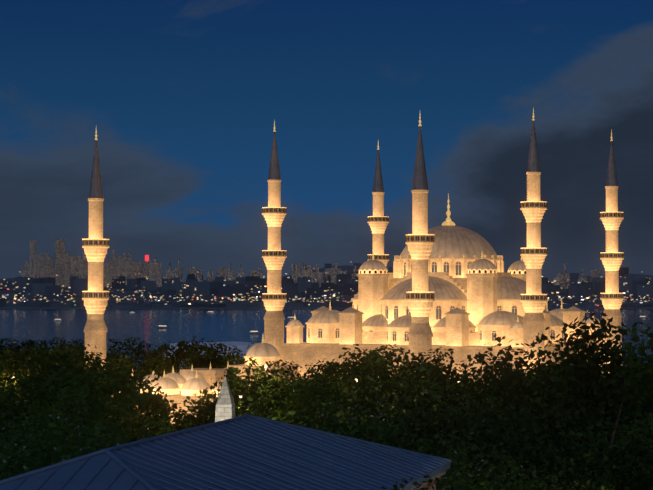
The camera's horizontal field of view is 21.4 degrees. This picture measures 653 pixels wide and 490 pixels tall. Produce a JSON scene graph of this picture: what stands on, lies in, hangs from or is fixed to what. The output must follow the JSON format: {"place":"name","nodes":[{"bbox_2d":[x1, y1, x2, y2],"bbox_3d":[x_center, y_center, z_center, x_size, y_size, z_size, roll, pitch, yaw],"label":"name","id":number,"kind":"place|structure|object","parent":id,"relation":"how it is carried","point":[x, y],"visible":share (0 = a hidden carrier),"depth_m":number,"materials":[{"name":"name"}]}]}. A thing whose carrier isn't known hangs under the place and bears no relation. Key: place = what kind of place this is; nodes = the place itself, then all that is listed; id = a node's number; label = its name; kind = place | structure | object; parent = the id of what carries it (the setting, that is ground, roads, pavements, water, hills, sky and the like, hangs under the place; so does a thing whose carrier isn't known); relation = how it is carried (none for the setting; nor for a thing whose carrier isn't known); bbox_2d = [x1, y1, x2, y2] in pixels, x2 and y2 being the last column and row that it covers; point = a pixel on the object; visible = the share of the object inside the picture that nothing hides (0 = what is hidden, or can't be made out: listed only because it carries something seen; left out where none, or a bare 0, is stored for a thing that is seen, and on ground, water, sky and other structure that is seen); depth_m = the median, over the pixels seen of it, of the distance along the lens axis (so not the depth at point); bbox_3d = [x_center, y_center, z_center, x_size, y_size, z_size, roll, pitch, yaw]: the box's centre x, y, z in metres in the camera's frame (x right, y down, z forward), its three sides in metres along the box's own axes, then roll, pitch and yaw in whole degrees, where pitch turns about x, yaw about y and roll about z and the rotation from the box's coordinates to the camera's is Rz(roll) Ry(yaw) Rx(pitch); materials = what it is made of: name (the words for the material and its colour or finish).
{"place":"outdoors","nodes":[
{"label":"outdoors","id":0,"kind":"place"},
{"bbox_2d":[0,414,450,489],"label":"lead roof","id":1,"kind":"structure","parent":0,"point":[247,452],"depth_m":51.96,"materials":[{"name":"metal"}]},
{"bbox_2d":[0,309,652,369],"bbox_3d":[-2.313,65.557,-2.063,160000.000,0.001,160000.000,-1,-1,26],"label":"sea water","id":2,"kind":"structure","parent":0,"point":[217,325],"depth_m":2847.78,"materials":[{"name":"blue liquid"}]},
{"bbox_2d":[54,312,646,333],"bbox_3d":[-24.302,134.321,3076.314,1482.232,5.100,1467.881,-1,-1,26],"label":"boats","id":3,"kind":"object","parent":2,"relation":"on","point":[161,326],"visible":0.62,"depth_m":2605.50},
{"bbox_2d":[0,265,652,308],"bbox_3d":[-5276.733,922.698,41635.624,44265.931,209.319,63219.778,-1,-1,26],"label":"shore ground","id":4,"kind":"structure","parent":0,"point":[344,268],"depth_m":4715.81,"materials":[{"name":"grey"}]},
{"bbox_2d":[0,255,649,305],"bbox_3d":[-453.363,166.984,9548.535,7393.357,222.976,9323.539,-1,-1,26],"label":"city lights","id":5,"kind":"object","parent":4,"relation":"on","point":[147,259],"visible":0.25,"depth_m":4914.43,"materials":[{"name":"yellow"}]},
{"bbox_2d":[0,263,652,307],"bbox_3d":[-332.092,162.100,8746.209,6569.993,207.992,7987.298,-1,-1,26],"label":"city buildings","id":6,"kind":"structure","parent":4,"relation":"on","point":[48,289],"depth_m":5159.74,"materials":[{"name":"grey concrete"}]},
{"bbox_2d":[22,239,650,288],"bbox_3d":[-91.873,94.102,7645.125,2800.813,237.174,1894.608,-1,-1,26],"label":"distant buildings","id":7,"kind":"structure","parent":4,"relation":"on","point":[64,269],"depth_m":7461.80,"materials":[{"name":"grey"}]},
{"bbox_2d":[0,0,652,281],"label":"sky","id":8,"kind":"structure","parent":0,"point":[183,99],"materials":[{"name":"blue"}]},
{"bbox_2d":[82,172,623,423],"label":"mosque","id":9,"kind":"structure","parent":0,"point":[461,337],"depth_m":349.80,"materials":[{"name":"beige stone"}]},
{"bbox_2d":[82,203,623,299],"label":"balconies","id":10,"kind":"structure","parent":9,"relation":"in","point":[407,239],"depth_m":332.13,"materials":[{"name":"beige stone"}]},
{"bbox_2d":[88,120,617,390],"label":"roofs","id":11,"kind":"structure","parent":9,"relation":"on","point":[455,241],"depth_m":353.74,"materials":[{"name":"grey metal"}]},
{"bbox_2d":[95,108,612,379],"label":"finials","id":12,"kind":"object","parent":11,"relation":"on","point":[448,221],"visible":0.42,"depth_m":358.27,"materials":[{"name":"gold metal"}]},
{"bbox_2d":[308,262,564,340],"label":"windows","id":13,"kind":"structure","parent":9,"relation":"in","point":[406,335],"depth_m":354.44,"materials":[{"name":"glass"}]},
{"bbox_3d":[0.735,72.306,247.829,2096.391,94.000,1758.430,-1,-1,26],"label":"terrain ground","id":14,"kind":"structure","parent":0,"visible":0},
{"bbox_2d":[0,342,26,370],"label":"tree","id":15,"kind":"object","parent":14,"relation":"on","point":[20,348],"visible":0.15,"depth_m":353.32,"materials":[{"name":"green plant"}]},
{"bbox_2d":[0,337,46,416],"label":"tree","id":16,"kind":"object","parent":14,"relation":"on","point":[3,347],"visible":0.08,"depth_m":369.85,"materials":[{"name":"green plant"}]},
{"bbox_2d":[0,354,46,416],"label":"tree","id":17,"kind":"object","parent":14,"relation":"on","point":[11,360],"depth_m":271.32,"materials":[{"name":"green plant"}]},
{"bbox_2d":[0,443,48,479],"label":"tree","id":18,"kind":"object","parent":14,"relation":"on","point":[11,452],"visible":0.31,"depth_m":70.53,"materials":[{"name":"green plant"}]},
{"bbox_2d":[0,349,50,375],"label":"tree","id":19,"kind":"object","parent":14,"relation":"on","point":[26,357],"depth_m":306.10,"materials":[{"name":"green plant"}]},
{"bbox_2d":[10,338,47,356],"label":"tree","id":20,"kind":"object","parent":14,"relation":"on","point":[29,342],"visible":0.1,"depth_m":386.77,"materials":[{"name":"green plant"}]},
{"bbox_2d":[16,344,69,360],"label":"tree","id":21,"kind":"object","parent":14,"relation":"on","point":[35,347],"visible":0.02,"depth_m":361.99,"materials":[{"name":"green plant"}]},
{"bbox_2d":[0,397,90,477],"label":"tree","id":22,"kind":"object","parent":14,"relation":"on","point":[20,442],"visible":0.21,"depth_m":101.19,"materials":[{"name":"green plant"}]},
{"bbox_2d":[0,348,109,443],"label":"tree","id":23,"kind":"object","parent":14,"relation":"on","point":[13,368],"visible":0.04,"depth_m":198.01,"materials":[{"name":"green plant"}]},
{"bbox_2d":[35,337,84,351],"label":"tree","id":24,"kind":"object","parent":14,"relation":"on","point":[61,345],"visible":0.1,"depth_m":396.99,"materials":[{"name":"green plant"}]},
{"bbox_2d":[0,412,121,478],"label":"tree","id":25,"kind":"object","parent":14,"relation":"on","point":[53,441],"visible":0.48,"depth_m":89.97,"materials":[{"name":"green plant"}]},
{"bbox_2d":[0,360,124,471],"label":"tree","id":26,"kind":"object","parent":14,"relation":"on","point":[45,408],"visible":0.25,"depth_m":152.60,"materials":[{"name":"green plant"}]},
{"bbox_2d":[48,343,83,371],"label":"tree","id":27,"kind":"object","parent":14,"relation":"on","point":[51,352],"visible":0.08,"depth_m":298.42,"materials":[{"name":"green plant"}]},
{"bbox_2d":[0,348,142,459],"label":"tree","id":28,"kind":"object","parent":14,"relation":"on","point":[43,359],"visible":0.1,"depth_m":177.23,"materials":[{"name":"green plant"}]},
{"bbox_2d":[0,372,149,460],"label":"tree","id":29,"kind":"object","parent":14,"relation":"on","point":[79,407],"visible":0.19,"depth_m":149.74,"materials":[{"name":"green plant"}]},
{"bbox_2d":[0,341,151,440],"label":"tree","id":30,"kind":"object","parent":14,"relation":"on","point":[65,351],"visible":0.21,"depth_m":183.63,"materials":[{"name":"green plant"}]},
{"bbox_2d":[47,343,114,415],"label":"tree","id":31,"kind":"object","parent":14,"relation":"on","point":[76,352],"depth_m":273.71,"materials":[{"name":"green plant"}]},
{"bbox_2d":[6,421,159,475],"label":"tree","id":32,"kind":"object","parent":14,"relation":"on","point":[77,454],"visible":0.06,"depth_m":81.23,"materials":[{"name":"green plant"}]},
{"bbox_2d":[46,348,132,373],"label":"tree","id":33,"kind":"object","parent":14,"relation":"on","point":[128,365],"visible":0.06,"depth_m":306.69,"materials":[{"name":"green plant"}]},
{"bbox_2d":[50,345,139,376],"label":"tree","id":34,"kind":"object","parent":14,"relation":"on","point":[118,359],"depth_m":335.67,"materials":[{"name":"green plant"}]},
{"bbox_2d":[0,359,195,465],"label":"tree","id":35,"kind":"object","parent":14,"relation":"on","point":[138,398],"visible":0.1,"depth_m":174.62,"materials":[{"name":"green plant"}]},
{"bbox_2d":[41,359,177,430],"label":"tree","id":36,"kind":"object","parent":14,"relation":"on","point":[147,372],"visible":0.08,"depth_m":249.18,"materials":[{"name":"green plant"}]},
{"bbox_2d":[106,344,141,373],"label":"tree","id":37,"kind":"object","parent":14,"relation":"on","point":[124,349],"visible":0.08,"depth_m":388.92,"materials":[{"name":"green plant"}]},
{"bbox_2d":[113,366,136,434],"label":"cone tree","id":38,"kind":"object","parent":14,"relation":"on","point":[126,367],"visible":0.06,"depth_m":239.12,"materials":[{"name":"green plant"}]},
{"bbox_2d":[85,368,175,435],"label":"tree","id":39,"kind":"object","parent":14,"relation":"on","point":[156,404],"visible":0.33,"depth_m":231.54,"materials":[{"name":"green plant"}]},
{"bbox_2d":[106,337,178,374],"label":"tree","id":40,"kind":"object","parent":14,"relation":"on","point":[117,352],"visible":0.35,"depth_m":370.29,"materials":[{"name":"green plant"}]},
{"bbox_2d":[123,345,161,372],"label":"tree","id":41,"kind":"object","parent":14,"relation":"on","point":[130,361],"visible":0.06,"depth_m":360.16,"materials":[{"name":"green plant"}]},
{"bbox_2d":[137,413,168,436],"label":"tree","id":42,"kind":"object","parent":14,"relation":"on","point":[149,421],"visible":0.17,"depth_m":233.59,"materials":[{"name":"green plant"}]},
{"bbox_2d":[137,340,187,376],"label":"tree","id":43,"kind":"object","parent":14,"relation":"on","point":[171,361],"visible":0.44,"depth_m":336.14,"materials":[{"name":"green plant"}]},
{"bbox_2d":[143,414,196,438],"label":"tree","id":44,"kind":"object","parent":14,"relation":"on","point":[158,427],"visible":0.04,"depth_m":233.55,"materials":[{"name":"green plant"}]},
{"bbox_2d":[147,336,226,376],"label":"tree","id":45,"kind":"object","parent":14,"relation":"on","point":[202,361],"visible":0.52,"depth_m":338.44,"materials":[{"name":"green plant"}]},
{"bbox_2d":[177,344,210,371],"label":"tree","id":46,"kind":"object","parent":14,"relation":"on","point":[201,351],"visible":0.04,"depth_m":374.10,"materials":[{"name":"green plant"}]},
{"bbox_2d":[155,344,238,374],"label":"tree","id":47,"kind":"object","parent":14,"relation":"on","point":[213,352],"visible":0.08,"depth_m":348.25,"materials":[{"name":"green plant"}]},
{"bbox_2d":[158,342,256,373],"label":"shore buildings","id":48,"kind":"structure","parent":14,"relation":"on","point":[241,346],"depth_m":463.87,"materials":[{"name":"grey"}]},
{"bbox_2d":[193,339,241,363],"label":"tree","id":49,"kind":"object","parent":14,"relation":"on","point":[217,347],"visible":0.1,"depth_m":373.47,"materials":[{"name":"green plant"}]},
{"bbox_2d":[215,376,234,421],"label":"stone spire","id":50,"kind":"structure","parent":14,"relation":"on","point":[225,406],"depth_m":148.85,"materials":[{"name":"grey stone"}]},
{"bbox_2d":[183,369,276,424],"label":"tree","id":51,"kind":"object","parent":14,"relation":"on","point":[239,380],"visible":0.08,"depth_m":235.04,"materials":[{"name":"green plant"}]},
{"bbox_2d":[226,367,238,406],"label":"cone tree","id":52,"kind":"object","parent":14,"relation":"on","point":[231,370],"visible":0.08,"depth_m":242.19,"materials":[{"name":"green plant"}]},
{"bbox_2d":[222,347,244,368],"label":"tree","id":53,"kind":"object","parent":14,"relation":"on","point":[242,360],"visible":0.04,"depth_m":352.99,"materials":[{"name":"green plant"}]},
{"bbox_2d":[221,344,245,365],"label":"tree","id":54,"kind":"object","parent":14,"relation":"on","point":[236,348],"depth_m":357.60,"materials":[{"name":"green plant"}]},
{"bbox_2d":[195,357,285,421],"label":"tree","id":55,"kind":"object","parent":14,"relation":"on","point":[235,390],"visible":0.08,"depth_m":234.28,"materials":[{"name":"green plant"}]},
{"bbox_2d":[150,372,358,436],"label":"tree","id":56,"kind":"object","parent":14,"relation":"on","point":[271,388],"visible":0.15,"depth_m":188.72,"materials":[{"name":"green plant"}]},
{"bbox_2d":[243,362,280,401],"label":"tree","id":57,"kind":"object","parent":14,"relation":"on","point":[250,364],"depth_m":261.07,"materials":[{"name":"green plant"}]},
{"bbox_2d":[160,391,370,436],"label":"tree","id":58,"kind":"object","parent":14,"relation":"on","point":[250,407],"visible":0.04,"depth_m":160.54,"materials":[{"name":"green plant"}]},
{"bbox_2d":[241,359,315,413],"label":"tree","id":59,"kind":"object","parent":14,"relation":"on","point":[276,372],"visible":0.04,"depth_m":259.34,"materials":[{"name":"green plant"}]},
{"bbox_2d":[238,360,320,421],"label":"tree","id":60,"kind":"object","parent":14,"relation":"on","point":[273,373],"visible":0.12,"depth_m":250.89,"materials":[{"name":"green plant"}]},
{"bbox_2d":[258,360,337,414],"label":"tree","id":61,"kind":"object","parent":14,"relation":"on","point":[297,380],"depth_m":252.41,"materials":[{"name":"green plant"}]},
{"bbox_2d":[282,364,317,395],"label":"tree","id":62,"kind":"object","parent":14,"relation":"on","point":[292,374],"depth_m":259.35,"materials":[{"name":"green plant"}]},
{"bbox_2d":[242,407,375,442],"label":"tree","id":63,"kind":"object","parent":14,"relation":"on","point":[290,419],"depth_m":109.24,"materials":[{"name":"green plant"}]},
{"bbox_2d":[263,371,374,436],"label":"tree","id":64,"kind":"object","parent":14,"relation":"on","point":[295,390],"visible":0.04,"depth_m":194.54,"materials":[{"name":"green plant"}]},
{"bbox_2d":[296,358,371,410],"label":"tree","id":65,"kind":"object","parent":14,"relation":"on","point":[341,368],"depth_m":254.80,"materials":[{"name":"green plant"}]},
{"bbox_2d":[301,361,376,415],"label":"tree","id":66,"kind":"object","parent":14,"relation":"on","point":[334,364],"visible":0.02,"depth_m":242.46,"materials":[{"name":"green plant"}]},
{"bbox_2d":[289,359,402,435],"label":"tree","id":67,"kind":"object","parent":14,"relation":"on","point":[325,366],"visible":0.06,"depth_m":198.10,"materials":[{"name":"green plant"}]},
{"bbox_2d":[296,393,401,443],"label":"tree","id":68,"kind":"object","parent":14,"relation":"on","point":[348,417],"visible":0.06,"depth_m":121.42,"materials":[{"name":"green plant"}]},
{"bbox_2d":[290,385,439,443],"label":"tree","id":69,"kind":"object","parent":14,"relation":"on","point":[339,407],"visible":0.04,"depth_m":160.77,"materials":[{"name":"green plant"}]},
{"bbox_2d":[309,344,425,410],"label":"tree","id":70,"kind":"object","parent":14,"relation":"on","point":[377,357],"visible":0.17,"depth_m":237.48,"materials":[{"name":"green plant"}]},
{"bbox_2d":[342,349,407,401],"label":"tree","id":71,"kind":"object","parent":14,"relation":"on","point":[383,382],"visible":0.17,"depth_m":245.60,"materials":[{"name":"green plant"}]},
{"bbox_2d":[277,363,502,443],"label":"tree","id":72,"kind":"object","parent":14,"relation":"on","point":[338,392],"visible":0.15,"depth_m":174.64,"materials":[{"name":"green plant"}]},
{"bbox_2d":[338,344,465,392],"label":"tree","id":73,"kind":"object","parent":14,"relation":"on","point":[390,358],"visible":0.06,"depth_m":258.69,"materials":[{"name":"green plant"}]},
{"bbox_2d":[336,384,475,464],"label":"tree","id":74,"kind":"object","parent":14,"relation":"on","point":[392,415],"visible":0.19,"depth_m":148.93,"materials":[{"name":"green plant"}]},
{"bbox_2d":[359,349,478,396],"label":"tree","id":75,"kind":"object","parent":14,"relation":"on","point":[405,356],"visible":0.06,"depth_m":261.11,"materials":[{"name":"green plant"}]},
{"bbox_2d":[373,362,478,399],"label":"tree","id":76,"kind":"object","parent":14,"relation":"on","point":[436,367],"visible":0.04,"depth_m":249.56,"materials":[{"name":"green plant"}]},
{"bbox_2d":[377,358,474,419],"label":"tree","id":77,"kind":"object","parent":14,"relation":"on","point":[410,367],"visible":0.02,"depth_m":251.12,"materials":[{"name":"green plant"}]},
{"bbox_2d":[411,471,445,489],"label":"building walls","id":78,"kind":"structure","parent":14,"relation":"on","point":[424,485],"depth_m":61.63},
{"bbox_2d":[328,403,537,489],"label":"tree","id":79,"kind":"object","parent":14,"relation":"on","point":[354,433],"visible":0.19,"depth_m":112.43,"materials":[{"name":"green plant"}]},
{"bbox_2d":[382,475,489,489],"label":"tree","id":80,"kind":"object","parent":14,"relation":"on","point":[415,483],"visible":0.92,"depth_m":50.37,"materials":[{"name":"green plant"}]},
{"bbox_2d":[373,365,499,445],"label":"tree","id":81,"kind":"object","parent":14,"relation":"on","point":[458,382],"visible":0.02,"depth_m":185.60,"materials":[{"name":"green plant"}]},
{"bbox_2d":[402,472,499,489],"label":"tree","id":82,"kind":"object","parent":14,"relation":"on","point":[462,483],"visible":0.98,"depth_m":49.65,"materials":[{"name":"green plant"}]},
{"bbox_2d":[376,399,586,488],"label":"tree","id":83,"kind":"object","parent":14,"relation":"on","point":[444,424],"visible":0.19,"depth_m":115.64,"materials":[{"name":"green plant"}]},
{"bbox_2d":[373,348,614,452],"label":"tree","id":84,"kind":"object","parent":14,"relation":"on","point":[440,379],"visible":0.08,"depth_m":170.68,"materials":[{"name":"green plant"}]},
{"bbox_2d":[394,389,613,479],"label":"tree","id":85,"kind":"object","parent":14,"relation":"on","point":[454,403],"visible":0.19,"depth_m":137.66,"materials":[{"name":"green plant"}]},
{"bbox_2d":[409,428,628,489],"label":"tree","id":86,"kind":"object","parent":14,"relation":"on","point":[467,475],"visible":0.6,"depth_m":76.42,"materials":[{"name":"green plant"}]},
{"bbox_2d":[485,361,566,400],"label":"tree","id":87,"kind":"object","parent":14,"relation":"on","point":[553,362],"depth_m":241.80,"materials":[{"name":"green plant"}]},
{"bbox_2d":[484,361,583,442],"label":"tree","id":88,"kind":"object","parent":14,"relation":"on","point":[541,376],"visible":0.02,"depth_m":177.15,"materials":[{"name":"green plant"}]},
{"bbox_2d":[422,322,652,489],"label":"tree","id":89,"kind":"object","parent":14,"relation":"on","point":[490,391],"visible":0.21,"depth_m":145.78,"materials":[{"name":"green plant"}]},
{"bbox_2d":[427,395,652,489],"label":"tree","id":90,"kind":"object","parent":14,"relation":"on","point":[535,443],"visible":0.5,"depth_m":107.67,"materials":[{"name":"green plant"}]},
{"bbox_2d":[454,323,652,489],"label":"tree","id":91,"kind":"object","parent":14,"relation":"on","point":[632,384],"visible":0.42,"depth_m":133.65,"materials":[{"name":"green plant"}]},
{"bbox_2d":[470,313,652,489],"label":"tree","id":92,"kind":"object","parent":14,"relation":"on","point":[595,335],"visible":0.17,"depth_m":137.31,"materials":[{"name":"green plant"}]},
{"bbox_2d":[523,450,621,489],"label":"tree","id":93,"kind":"object","parent":14,"relation":"on","point":[575,485],"visible":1,"depth_m":59.85,"materials":[{"name":"green plant"}]},
{"bbox_2d":[495,410,652,489],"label":"tree","id":94,"kind":"object","parent":14,"relation":"on","point":[624,469],"visible":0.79,"depth_m":95.56,"materials":[{"name":"green plant"}]},
{"bbox_2d":[532,349,652,476],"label":"tree","id":95,"kind":"object","parent":14,"relation":"on","point":[589,398],"depth_m":148.60,"materials":[{"name":"green plant"}]}
]}

